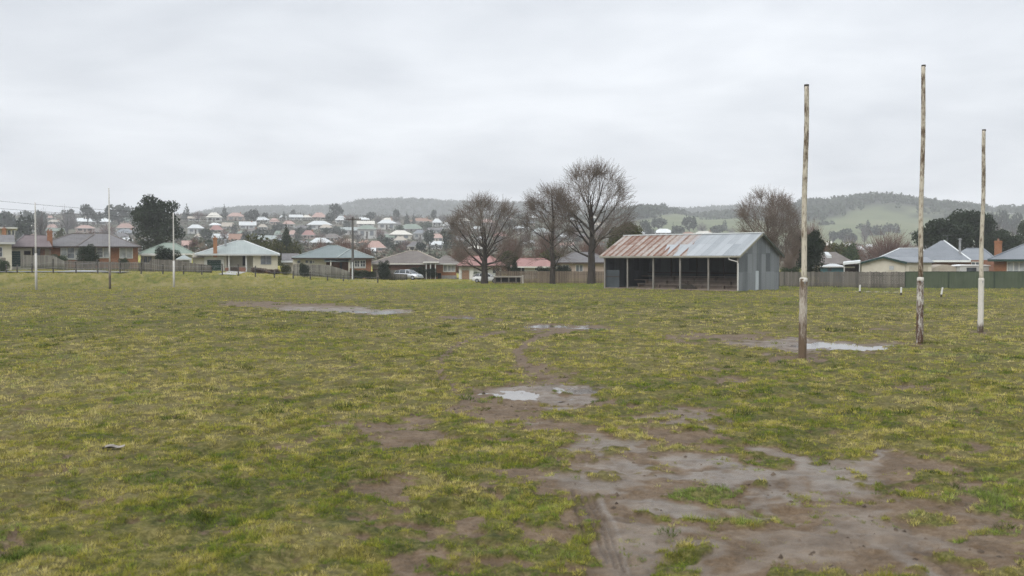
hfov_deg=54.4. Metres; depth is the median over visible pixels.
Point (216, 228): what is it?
hillside house
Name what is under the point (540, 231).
hillside house
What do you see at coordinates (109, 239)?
goal post
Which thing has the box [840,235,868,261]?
bare shrub
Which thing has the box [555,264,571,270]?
shrub
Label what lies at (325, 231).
hillside shrub
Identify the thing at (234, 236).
hillside house
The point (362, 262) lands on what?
window
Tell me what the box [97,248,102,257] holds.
window
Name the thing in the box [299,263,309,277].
shrub
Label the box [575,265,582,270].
window
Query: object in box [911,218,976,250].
evergreen tree
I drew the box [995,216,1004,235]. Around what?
bare tree
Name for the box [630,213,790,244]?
hill
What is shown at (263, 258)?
window
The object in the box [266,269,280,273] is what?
shrub
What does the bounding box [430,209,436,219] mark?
hillside tree
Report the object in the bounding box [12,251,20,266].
garage door
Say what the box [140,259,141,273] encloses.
boundary post
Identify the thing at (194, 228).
hillside house
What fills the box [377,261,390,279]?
shrub
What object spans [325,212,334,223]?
hillside tree
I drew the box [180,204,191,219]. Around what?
hillside tree
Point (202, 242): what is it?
hillside scrub
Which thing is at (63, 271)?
road
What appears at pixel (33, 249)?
window
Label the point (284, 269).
shrub
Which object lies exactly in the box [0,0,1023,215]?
sky
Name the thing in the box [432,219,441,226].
hillside house
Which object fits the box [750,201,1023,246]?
hill
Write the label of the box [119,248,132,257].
window
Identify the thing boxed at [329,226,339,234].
hillside shrub
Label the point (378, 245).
hillside house
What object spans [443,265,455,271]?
window
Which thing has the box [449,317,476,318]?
puddle
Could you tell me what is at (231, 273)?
driveway
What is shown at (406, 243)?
hillside tree
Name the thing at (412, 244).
hillside house
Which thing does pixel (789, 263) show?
shrub
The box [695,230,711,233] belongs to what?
hillside house
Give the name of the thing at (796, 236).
bare tree
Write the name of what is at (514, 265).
shrub
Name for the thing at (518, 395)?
puddle
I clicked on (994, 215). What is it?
hillside tree
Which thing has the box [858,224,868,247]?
hillside tree
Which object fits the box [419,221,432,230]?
hillside shrub
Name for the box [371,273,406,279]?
paling fence
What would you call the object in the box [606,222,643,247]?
olive tree
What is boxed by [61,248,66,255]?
window
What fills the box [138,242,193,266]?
green roof house
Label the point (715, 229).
hillside tree
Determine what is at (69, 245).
brick house
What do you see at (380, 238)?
hillside shrub
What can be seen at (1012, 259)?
brick house
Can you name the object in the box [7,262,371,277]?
fence wire
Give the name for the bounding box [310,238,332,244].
hillside house
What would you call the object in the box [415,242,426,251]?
hillside tree
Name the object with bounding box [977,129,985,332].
goal post
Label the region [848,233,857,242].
hillside tree
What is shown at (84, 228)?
hillside house
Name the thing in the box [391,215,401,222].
hillside tree
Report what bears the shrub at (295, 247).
on the ground at (640, 480)
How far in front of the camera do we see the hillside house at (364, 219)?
785.20 m
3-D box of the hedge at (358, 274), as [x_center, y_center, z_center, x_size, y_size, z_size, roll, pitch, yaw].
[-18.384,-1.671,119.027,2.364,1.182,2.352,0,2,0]
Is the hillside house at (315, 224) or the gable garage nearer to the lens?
the gable garage
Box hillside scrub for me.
[10,212,926,267]
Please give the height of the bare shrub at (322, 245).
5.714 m
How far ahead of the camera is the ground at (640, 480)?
13.97 m
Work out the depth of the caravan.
103.06 m
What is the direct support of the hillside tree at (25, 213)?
on the ground at (640, 480)
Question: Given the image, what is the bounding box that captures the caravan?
[951,264,990,270]
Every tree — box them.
[0,210,16,226]
[13,215,34,234]
[15,211,24,240]
[21,210,33,223]
[29,208,53,235]
[33,210,48,225]
[55,204,82,234]
[61,209,74,220]
[79,204,94,223]
[89,211,103,226]
[98,225,119,233]
[102,203,129,224]
[127,206,138,230]
[129,194,186,249]
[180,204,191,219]
[188,235,198,252]
[191,211,204,221]
[199,228,213,239]
[219,229,229,238]
[220,206,227,218]
[231,222,237,233]
[244,212,249,219]
[244,233,271,249]
[248,209,259,219]
[294,228,300,244]
[313,231,325,237]
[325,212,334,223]
[329,203,343,217]
[349,231,364,240]
[365,212,375,220]
[374,216,380,224]
[374,227,385,237]
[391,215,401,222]
[393,208,399,218]
[395,244,405,252]
[400,239,410,249]
[403,214,410,223]
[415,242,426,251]
[424,229,434,250]
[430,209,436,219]
[438,214,447,223]
[439,189,526,283]
[440,229,452,248]
[487,223,501,232]
[506,219,518,228]
[513,181,583,283]
[545,155,640,283]
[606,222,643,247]
[639,220,650,233]
[650,217,667,228]
[673,225,684,233]
[681,215,697,231]
[696,222,707,230]
[709,225,724,232]
[722,220,728,230]
[732,184,801,250]
[764,195,801,268]
[818,219,835,224]
[828,230,836,241]
[835,228,854,242]
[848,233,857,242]
[855,223,879,234]
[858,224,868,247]
[873,224,885,235]
[884,222,900,232]
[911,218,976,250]
[946,209,997,248]
[979,229,1023,255]
[988,212,998,226]
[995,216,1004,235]
[996,209,1009,230]
[1007,212,1023,234]
[1016,220,1023,242]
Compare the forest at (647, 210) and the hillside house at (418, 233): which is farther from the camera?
the forest at (647, 210)
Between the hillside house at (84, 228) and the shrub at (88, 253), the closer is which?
the shrub at (88, 253)
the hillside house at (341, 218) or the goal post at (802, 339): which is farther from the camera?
the hillside house at (341, 218)
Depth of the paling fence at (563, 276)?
106.00 m
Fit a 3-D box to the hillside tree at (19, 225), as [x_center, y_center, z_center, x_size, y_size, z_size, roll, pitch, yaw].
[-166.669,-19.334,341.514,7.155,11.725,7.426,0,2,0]
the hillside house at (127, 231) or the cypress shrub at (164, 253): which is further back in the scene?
the hillside house at (127, 231)
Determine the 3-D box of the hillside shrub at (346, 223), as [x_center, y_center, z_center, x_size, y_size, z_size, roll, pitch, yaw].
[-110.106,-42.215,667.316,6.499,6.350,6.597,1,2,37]
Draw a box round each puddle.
[338,310,409,314]
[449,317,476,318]
[478,390,564,401]
[521,325,591,329]
[553,385,623,401]
[789,339,893,350]
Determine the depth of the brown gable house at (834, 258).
122.81 m
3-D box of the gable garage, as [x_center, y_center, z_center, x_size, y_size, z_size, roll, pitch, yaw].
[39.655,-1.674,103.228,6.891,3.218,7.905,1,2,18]
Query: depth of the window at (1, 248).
112.00 m
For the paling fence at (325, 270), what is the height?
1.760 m
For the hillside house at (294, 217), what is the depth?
787.13 m
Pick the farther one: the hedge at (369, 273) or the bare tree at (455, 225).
the hedge at (369, 273)
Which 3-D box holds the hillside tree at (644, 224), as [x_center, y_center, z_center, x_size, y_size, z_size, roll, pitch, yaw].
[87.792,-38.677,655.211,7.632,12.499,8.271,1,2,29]
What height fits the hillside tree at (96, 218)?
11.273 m
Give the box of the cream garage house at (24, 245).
[12,235,51,269]
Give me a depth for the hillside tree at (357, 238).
545.38 m
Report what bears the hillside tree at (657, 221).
on the ground at (640, 480)
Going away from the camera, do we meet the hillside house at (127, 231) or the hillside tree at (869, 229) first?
the hillside house at (127, 231)
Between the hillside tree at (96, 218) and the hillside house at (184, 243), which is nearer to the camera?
the hillside house at (184, 243)
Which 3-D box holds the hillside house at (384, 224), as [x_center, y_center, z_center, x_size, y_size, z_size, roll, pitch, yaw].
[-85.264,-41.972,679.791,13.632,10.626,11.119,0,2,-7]
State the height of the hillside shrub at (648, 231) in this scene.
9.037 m
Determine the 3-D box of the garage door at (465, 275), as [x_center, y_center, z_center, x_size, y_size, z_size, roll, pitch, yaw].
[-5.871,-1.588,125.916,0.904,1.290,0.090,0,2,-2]
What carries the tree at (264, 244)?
on the ground at (640, 480)
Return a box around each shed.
[281,253,298,273]
[599,232,784,290]
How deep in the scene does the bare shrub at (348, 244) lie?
171.56 m
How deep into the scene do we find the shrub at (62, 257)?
115.63 m
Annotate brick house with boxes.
[47,229,140,268]
[987,239,1023,270]
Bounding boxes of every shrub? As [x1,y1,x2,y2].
[0,260,10,270]
[52,254,68,264]
[54,225,65,237]
[76,244,99,268]
[118,258,129,267]
[154,246,181,266]
[239,230,259,241]
[250,267,267,272]
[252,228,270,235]
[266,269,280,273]
[271,224,279,232]
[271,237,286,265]
[275,221,284,230]
[280,264,291,274]
[287,240,301,253]
[294,226,304,234]
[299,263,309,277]
[311,238,331,249]
[319,227,329,234]
[327,228,358,250]
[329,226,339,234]
[336,227,345,236]
[342,220,351,226]
[356,236,374,265]
[377,234,387,242]
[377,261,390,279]
[382,237,394,249]
[390,242,402,252]
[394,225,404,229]
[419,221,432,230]
[446,242,475,272]
[491,229,529,270]
[499,250,518,270]
[510,257,518,270]
[525,228,564,268]
[536,266,549,280]
[539,249,563,259]
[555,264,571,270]
[573,230,606,254]
[645,227,655,234]
[779,248,799,282]
[779,266,800,281]
[790,213,834,276]
[796,228,825,274]
[826,241,848,255]
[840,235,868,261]
[841,243,860,264]
[860,225,917,259]
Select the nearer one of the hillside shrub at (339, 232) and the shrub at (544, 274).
the shrub at (544, 274)
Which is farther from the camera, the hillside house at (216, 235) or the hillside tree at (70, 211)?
the hillside tree at (70, 211)
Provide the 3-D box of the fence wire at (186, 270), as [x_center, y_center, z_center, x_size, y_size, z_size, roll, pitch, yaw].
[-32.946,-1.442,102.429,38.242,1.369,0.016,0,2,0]
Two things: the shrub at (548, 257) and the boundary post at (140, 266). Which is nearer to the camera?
the boundary post at (140, 266)
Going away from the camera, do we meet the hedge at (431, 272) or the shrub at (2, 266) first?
the shrub at (2, 266)
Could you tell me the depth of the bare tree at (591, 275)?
102.60 m
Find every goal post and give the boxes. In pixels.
[34,202,37,289]
[108,188,110,288]
[173,213,174,286]
[798,84,808,357]
[916,65,925,343]
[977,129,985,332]
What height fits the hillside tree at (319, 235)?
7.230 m
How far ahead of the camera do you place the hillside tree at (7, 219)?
513.11 m
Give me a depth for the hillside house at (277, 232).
571.57 m
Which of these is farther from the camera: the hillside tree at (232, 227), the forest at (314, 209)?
the forest at (314, 209)
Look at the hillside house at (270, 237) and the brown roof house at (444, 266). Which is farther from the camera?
the hillside house at (270, 237)
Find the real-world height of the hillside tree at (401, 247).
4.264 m
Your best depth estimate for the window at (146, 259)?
131.13 m
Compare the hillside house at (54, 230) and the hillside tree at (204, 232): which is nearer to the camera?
the hillside tree at (204, 232)
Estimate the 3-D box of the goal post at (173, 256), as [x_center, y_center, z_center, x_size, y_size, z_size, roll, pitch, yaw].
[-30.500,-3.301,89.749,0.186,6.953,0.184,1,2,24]
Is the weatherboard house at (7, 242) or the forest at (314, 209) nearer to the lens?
the weatherboard house at (7, 242)
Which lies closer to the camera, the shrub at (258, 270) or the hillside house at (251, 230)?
the shrub at (258, 270)
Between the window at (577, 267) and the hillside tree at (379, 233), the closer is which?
the window at (577, 267)
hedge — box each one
[354,269,366,278]
[363,270,376,278]
[409,266,425,278]
[421,267,438,278]
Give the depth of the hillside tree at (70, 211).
692.58 m
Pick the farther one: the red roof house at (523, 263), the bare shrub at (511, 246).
the bare shrub at (511, 246)
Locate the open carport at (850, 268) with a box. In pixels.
[843,260,860,271]
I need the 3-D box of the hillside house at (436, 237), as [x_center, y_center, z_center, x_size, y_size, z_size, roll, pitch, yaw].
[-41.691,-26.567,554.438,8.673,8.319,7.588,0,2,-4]
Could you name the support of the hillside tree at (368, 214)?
on the ground at (640, 480)
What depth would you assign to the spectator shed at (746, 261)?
85.00 m
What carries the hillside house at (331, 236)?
on the ground at (640, 480)
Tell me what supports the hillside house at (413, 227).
on the ground at (640, 480)
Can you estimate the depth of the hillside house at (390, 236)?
569.62 m
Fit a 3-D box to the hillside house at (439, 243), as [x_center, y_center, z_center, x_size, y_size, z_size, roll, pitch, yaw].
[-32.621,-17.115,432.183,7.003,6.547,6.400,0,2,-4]
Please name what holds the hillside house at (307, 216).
on the ground at (640, 480)
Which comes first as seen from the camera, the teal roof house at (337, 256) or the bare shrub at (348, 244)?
the teal roof house at (337, 256)
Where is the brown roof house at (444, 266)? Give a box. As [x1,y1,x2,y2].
[371,250,458,278]
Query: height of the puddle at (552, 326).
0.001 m
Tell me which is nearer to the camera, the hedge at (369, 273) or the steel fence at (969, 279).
the steel fence at (969, 279)
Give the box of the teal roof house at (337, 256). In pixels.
[291,245,374,277]
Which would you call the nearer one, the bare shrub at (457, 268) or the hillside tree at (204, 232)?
the bare shrub at (457, 268)
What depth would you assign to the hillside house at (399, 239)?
533.46 m
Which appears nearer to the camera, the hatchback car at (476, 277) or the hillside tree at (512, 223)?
the hatchback car at (476, 277)
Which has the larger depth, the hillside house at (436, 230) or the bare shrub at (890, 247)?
the hillside house at (436, 230)
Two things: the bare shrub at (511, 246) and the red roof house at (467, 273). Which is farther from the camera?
the bare shrub at (511, 246)
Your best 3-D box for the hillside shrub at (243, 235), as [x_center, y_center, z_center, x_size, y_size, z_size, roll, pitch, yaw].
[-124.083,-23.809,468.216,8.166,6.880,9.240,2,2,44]
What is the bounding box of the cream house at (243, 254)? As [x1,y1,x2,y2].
[191,236,279,272]
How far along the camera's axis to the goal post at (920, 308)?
29.75 m
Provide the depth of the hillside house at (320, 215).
803.35 m
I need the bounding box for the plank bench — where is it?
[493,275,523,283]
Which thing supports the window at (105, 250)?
in the brick house at (69, 245)
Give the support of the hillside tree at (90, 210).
on the ground at (640, 480)
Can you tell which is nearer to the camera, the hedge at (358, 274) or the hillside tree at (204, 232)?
the hedge at (358, 274)
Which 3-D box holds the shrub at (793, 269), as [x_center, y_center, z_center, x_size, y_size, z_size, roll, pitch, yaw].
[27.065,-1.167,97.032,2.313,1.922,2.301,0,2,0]
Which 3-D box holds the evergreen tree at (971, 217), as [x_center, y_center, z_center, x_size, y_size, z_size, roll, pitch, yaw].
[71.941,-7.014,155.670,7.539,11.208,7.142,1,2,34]
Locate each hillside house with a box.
[45,228,63,235]
[46,224,57,227]
[48,219,60,224]
[75,225,95,231]
[77,218,110,224]
[92,228,113,234]
[115,223,133,230]
[115,228,135,234]
[116,233,130,237]
[182,241,190,247]
[187,216,200,220]
[187,224,203,233]
[206,212,222,221]
[210,225,222,232]
[211,234,227,239]
[221,222,233,228]
[226,212,244,220]
[228,234,245,240]
[239,221,255,228]
[248,227,256,233]
[255,217,269,222]
[258,224,267,229]
[258,235,276,242]
[269,218,279,223]
[274,231,282,237]
[283,220,295,226]
[289,214,302,219]
[289,230,294,237]
[302,229,314,238]
[303,214,311,219]
[306,220,332,229]
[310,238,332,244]
[312,212,325,219]
[319,224,332,230]
[324,234,341,240]
[335,215,347,222]
[340,227,358,234]
[357,221,374,226]
[357,225,377,238]
[359,217,369,220]
[367,241,385,251]
[377,219,396,229]
[384,234,394,239]
[389,230,412,238]
[394,236,406,243]
[403,224,423,230]
[407,242,427,250]
[410,217,432,222]
[413,230,423,238]
[428,228,442,232]
[430,241,443,248]
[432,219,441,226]
[433,234,442,240]
[531,228,550,234]
[655,229,670,233]
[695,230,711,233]
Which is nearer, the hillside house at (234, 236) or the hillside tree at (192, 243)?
the hillside tree at (192, 243)
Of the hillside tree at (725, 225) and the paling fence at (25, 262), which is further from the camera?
the hillside tree at (725, 225)
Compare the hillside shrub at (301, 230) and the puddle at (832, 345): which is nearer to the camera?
the puddle at (832, 345)
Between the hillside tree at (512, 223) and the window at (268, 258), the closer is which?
the window at (268, 258)
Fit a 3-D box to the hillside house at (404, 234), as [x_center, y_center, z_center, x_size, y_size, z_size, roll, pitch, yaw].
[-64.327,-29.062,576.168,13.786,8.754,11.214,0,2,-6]
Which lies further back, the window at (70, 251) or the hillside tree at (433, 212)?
the hillside tree at (433, 212)
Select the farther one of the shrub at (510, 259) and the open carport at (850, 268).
the shrub at (510, 259)
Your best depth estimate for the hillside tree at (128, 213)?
623.29 m
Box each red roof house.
[456,256,505,278]
[511,258,549,273]
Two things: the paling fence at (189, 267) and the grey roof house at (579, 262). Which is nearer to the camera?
the paling fence at (189, 267)
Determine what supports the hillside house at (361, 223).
on the ground at (640, 480)
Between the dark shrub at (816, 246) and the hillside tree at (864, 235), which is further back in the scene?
the hillside tree at (864, 235)
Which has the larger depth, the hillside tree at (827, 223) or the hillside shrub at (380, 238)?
the hillside tree at (827, 223)
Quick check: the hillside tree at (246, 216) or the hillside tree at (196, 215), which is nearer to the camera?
the hillside tree at (246, 216)
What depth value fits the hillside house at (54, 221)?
693.48 m
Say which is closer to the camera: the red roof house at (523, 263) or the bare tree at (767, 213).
the bare tree at (767, 213)
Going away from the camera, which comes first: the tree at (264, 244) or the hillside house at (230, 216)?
the tree at (264, 244)
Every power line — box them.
[0,208,339,220]
[3,201,286,217]
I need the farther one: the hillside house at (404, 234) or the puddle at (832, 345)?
the hillside house at (404, 234)
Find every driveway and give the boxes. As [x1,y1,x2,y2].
[71,270,106,270]
[220,271,243,274]
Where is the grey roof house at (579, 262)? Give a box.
[555,252,603,270]
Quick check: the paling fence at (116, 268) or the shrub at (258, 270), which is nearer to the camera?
the paling fence at (116, 268)
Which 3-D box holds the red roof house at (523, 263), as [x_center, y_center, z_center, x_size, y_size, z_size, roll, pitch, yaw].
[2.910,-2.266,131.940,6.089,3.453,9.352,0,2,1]
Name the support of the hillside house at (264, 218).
on the ground at (640, 480)
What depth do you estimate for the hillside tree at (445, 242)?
333.03 m
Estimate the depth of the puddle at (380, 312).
47.98 m
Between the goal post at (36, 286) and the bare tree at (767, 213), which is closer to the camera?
the goal post at (36, 286)
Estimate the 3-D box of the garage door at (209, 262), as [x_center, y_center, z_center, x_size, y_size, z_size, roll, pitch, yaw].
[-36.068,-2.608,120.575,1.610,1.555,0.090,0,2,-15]
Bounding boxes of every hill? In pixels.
[218,202,738,217]
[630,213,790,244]
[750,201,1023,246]
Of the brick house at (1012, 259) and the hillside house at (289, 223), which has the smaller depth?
the brick house at (1012, 259)
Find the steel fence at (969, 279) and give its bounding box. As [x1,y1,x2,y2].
[905,271,1023,288]
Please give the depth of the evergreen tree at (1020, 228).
189.78 m
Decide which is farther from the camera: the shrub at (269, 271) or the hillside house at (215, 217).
the hillside house at (215, 217)
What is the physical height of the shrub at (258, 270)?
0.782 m
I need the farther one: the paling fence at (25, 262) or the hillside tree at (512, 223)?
the hillside tree at (512, 223)
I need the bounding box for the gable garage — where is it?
[860,256,933,283]
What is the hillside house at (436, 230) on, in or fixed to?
on the ground at (640, 480)
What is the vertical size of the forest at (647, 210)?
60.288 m
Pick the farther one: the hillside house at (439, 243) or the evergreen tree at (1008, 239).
the hillside house at (439, 243)
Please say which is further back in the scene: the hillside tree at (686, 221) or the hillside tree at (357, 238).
the hillside tree at (686, 221)
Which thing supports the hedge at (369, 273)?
on the ground at (640, 480)
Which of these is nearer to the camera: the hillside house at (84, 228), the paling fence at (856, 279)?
the paling fence at (856, 279)
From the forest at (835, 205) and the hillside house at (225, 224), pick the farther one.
the forest at (835, 205)
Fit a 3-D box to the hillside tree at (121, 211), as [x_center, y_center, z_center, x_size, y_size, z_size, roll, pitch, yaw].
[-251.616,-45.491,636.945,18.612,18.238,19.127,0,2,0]
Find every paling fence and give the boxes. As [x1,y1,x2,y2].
[21,255,63,269]
[64,260,139,270]
[139,259,211,272]
[293,264,350,279]
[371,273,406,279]
[496,271,603,283]
[779,271,904,287]
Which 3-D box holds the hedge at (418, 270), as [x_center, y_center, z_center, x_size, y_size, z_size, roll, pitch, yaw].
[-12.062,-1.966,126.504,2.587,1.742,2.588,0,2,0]
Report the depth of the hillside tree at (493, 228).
600.42 m
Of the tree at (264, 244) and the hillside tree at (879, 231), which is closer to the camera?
the tree at (264, 244)
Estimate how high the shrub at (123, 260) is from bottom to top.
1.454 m
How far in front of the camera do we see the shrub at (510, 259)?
134.35 m
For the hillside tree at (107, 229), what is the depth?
529.30 m
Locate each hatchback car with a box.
[394,269,423,279]
[472,273,495,282]
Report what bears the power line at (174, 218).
attached to the utility pole
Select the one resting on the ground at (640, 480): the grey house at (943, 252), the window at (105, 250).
the grey house at (943, 252)
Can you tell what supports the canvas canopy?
on the ground at (640, 480)
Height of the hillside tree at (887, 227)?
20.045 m
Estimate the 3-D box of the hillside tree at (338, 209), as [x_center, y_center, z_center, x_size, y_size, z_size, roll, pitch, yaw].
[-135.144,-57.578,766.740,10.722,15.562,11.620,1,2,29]
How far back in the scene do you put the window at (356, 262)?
121.81 m
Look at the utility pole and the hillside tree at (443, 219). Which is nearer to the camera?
the utility pole
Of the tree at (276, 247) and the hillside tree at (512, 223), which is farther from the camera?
the hillside tree at (512, 223)
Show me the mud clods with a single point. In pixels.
(780, 555)
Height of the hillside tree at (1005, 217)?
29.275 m
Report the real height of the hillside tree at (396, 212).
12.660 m
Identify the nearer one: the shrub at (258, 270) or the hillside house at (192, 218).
the shrub at (258, 270)
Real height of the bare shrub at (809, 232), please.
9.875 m
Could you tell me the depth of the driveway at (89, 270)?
110.78 m
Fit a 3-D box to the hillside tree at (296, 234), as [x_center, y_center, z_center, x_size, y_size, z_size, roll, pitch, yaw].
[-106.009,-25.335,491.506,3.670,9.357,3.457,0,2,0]
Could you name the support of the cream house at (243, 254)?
on the ground at (640, 480)
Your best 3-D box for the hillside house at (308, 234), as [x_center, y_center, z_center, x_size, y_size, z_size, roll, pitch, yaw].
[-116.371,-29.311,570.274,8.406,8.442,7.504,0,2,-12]
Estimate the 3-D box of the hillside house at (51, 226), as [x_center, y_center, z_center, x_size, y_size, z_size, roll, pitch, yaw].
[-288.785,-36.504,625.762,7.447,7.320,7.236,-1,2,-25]
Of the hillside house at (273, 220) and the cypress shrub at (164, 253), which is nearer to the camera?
the cypress shrub at (164, 253)
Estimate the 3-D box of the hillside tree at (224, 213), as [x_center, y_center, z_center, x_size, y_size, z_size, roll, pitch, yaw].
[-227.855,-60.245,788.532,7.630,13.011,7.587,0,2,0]
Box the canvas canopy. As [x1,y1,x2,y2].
[932,264,955,270]
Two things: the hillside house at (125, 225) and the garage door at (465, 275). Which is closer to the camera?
the garage door at (465, 275)
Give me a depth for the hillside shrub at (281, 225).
640.58 m
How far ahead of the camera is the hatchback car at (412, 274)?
122.39 m
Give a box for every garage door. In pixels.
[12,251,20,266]
[207,260,220,270]
[462,270,468,278]
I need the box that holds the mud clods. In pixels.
[361,343,1023,575]
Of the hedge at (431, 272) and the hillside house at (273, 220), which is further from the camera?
the hillside house at (273, 220)
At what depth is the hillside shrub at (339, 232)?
582.30 m
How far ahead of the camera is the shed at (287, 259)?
127.66 m
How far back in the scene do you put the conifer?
164.57 m
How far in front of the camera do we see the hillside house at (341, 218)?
751.13 m
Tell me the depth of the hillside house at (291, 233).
575.43 m
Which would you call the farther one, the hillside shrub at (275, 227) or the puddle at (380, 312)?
the hillside shrub at (275, 227)
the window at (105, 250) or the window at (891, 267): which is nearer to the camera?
the window at (891, 267)
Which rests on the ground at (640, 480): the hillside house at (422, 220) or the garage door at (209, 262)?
the hillside house at (422, 220)
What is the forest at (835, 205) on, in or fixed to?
on the hill at (905, 217)
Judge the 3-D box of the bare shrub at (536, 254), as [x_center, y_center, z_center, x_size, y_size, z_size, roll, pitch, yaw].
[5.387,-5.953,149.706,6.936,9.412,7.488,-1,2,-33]
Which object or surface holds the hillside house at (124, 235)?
on the ground at (640, 480)
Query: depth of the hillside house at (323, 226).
643.49 m
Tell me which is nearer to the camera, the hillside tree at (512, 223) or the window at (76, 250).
the window at (76, 250)
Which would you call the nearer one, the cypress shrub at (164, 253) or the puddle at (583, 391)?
the puddle at (583, 391)
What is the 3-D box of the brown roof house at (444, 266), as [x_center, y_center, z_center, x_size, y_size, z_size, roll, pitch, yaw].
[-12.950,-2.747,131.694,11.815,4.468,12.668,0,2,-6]
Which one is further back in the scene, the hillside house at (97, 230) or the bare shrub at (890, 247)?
the hillside house at (97, 230)
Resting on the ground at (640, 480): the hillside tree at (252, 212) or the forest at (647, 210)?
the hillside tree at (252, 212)
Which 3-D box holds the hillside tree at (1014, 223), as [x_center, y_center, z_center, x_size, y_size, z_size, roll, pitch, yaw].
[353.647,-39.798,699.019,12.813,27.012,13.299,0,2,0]
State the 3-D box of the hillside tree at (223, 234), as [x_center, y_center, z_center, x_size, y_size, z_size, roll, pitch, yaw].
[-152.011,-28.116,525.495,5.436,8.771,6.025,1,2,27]
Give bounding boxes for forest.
[190,197,762,217]
[571,203,725,223]
[692,191,1023,227]
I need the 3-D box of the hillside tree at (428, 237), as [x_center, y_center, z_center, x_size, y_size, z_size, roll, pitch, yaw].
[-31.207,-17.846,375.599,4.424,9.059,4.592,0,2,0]
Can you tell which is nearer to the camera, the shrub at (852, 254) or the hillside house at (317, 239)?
the shrub at (852, 254)
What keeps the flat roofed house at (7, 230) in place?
on the ground at (640, 480)
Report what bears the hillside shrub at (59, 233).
on the ground at (640, 480)
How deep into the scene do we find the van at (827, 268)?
108.02 m
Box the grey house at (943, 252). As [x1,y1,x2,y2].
[880,238,993,270]
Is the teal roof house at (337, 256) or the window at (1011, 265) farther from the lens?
the teal roof house at (337, 256)
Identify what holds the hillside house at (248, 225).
on the ground at (640, 480)
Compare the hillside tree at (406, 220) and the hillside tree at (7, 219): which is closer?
the hillside tree at (7, 219)
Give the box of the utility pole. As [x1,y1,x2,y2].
[344,217,360,278]
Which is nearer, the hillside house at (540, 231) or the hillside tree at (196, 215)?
the hillside house at (540, 231)
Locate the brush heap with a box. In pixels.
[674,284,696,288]
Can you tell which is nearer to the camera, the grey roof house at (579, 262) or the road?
the road
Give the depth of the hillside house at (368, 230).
577.52 m
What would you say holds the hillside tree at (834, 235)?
on the ground at (640, 480)
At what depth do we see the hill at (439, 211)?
1820.11 m
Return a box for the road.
[0,271,126,271]
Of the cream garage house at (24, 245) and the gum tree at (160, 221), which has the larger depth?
the gum tree at (160, 221)
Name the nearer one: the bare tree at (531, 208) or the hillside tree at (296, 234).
the bare tree at (531, 208)
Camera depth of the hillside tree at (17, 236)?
390.81 m
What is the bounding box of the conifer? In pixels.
[278,223,292,265]
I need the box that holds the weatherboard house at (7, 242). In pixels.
[0,235,14,269]
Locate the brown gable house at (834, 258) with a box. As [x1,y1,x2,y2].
[812,252,857,270]
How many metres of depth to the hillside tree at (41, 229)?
314.88 m
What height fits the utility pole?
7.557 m
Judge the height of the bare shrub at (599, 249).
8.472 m
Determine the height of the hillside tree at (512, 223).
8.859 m
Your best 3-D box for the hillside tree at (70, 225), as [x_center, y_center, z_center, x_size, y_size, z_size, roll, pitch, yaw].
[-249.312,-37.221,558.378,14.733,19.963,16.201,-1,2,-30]
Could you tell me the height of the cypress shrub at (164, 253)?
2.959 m
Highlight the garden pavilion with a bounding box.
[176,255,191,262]
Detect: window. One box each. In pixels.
[0,247,2,256]
[32,248,39,254]
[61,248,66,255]
[67,248,74,258]
[74,248,79,255]
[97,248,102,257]
[103,248,108,257]
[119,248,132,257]
[143,256,151,262]
[261,256,265,264]
[266,256,270,264]
[354,260,359,266]
[360,260,364,266]
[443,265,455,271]
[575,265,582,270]
[888,265,894,269]
[1007,261,1023,270]
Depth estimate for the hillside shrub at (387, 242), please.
382.92 m
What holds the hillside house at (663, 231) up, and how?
on the ground at (640, 480)
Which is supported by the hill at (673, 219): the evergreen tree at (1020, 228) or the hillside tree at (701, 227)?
the hillside tree at (701, 227)
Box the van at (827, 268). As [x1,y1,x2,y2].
[820,264,843,282]
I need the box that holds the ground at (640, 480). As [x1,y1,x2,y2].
[0,216,1023,575]
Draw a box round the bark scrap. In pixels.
[101,444,124,448]
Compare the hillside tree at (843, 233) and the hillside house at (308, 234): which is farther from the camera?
the hillside tree at (843, 233)
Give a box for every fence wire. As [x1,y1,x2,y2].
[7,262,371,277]
[23,267,377,280]
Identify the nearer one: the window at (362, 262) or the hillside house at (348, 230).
the window at (362, 262)
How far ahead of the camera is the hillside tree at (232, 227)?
564.93 m
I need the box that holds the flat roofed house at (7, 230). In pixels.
[0,227,16,236]
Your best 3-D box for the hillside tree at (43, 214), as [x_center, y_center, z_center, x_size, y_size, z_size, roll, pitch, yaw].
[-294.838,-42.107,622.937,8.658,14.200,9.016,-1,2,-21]
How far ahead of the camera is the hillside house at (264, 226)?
651.40 m
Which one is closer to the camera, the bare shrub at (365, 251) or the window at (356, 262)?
the window at (356, 262)
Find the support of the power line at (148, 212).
attached to the utility pole
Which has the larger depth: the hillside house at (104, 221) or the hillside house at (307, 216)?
the hillside house at (307, 216)
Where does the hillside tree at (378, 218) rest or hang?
on the ground at (640, 480)
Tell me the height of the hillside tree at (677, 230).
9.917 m
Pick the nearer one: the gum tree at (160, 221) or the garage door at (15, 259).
the garage door at (15, 259)

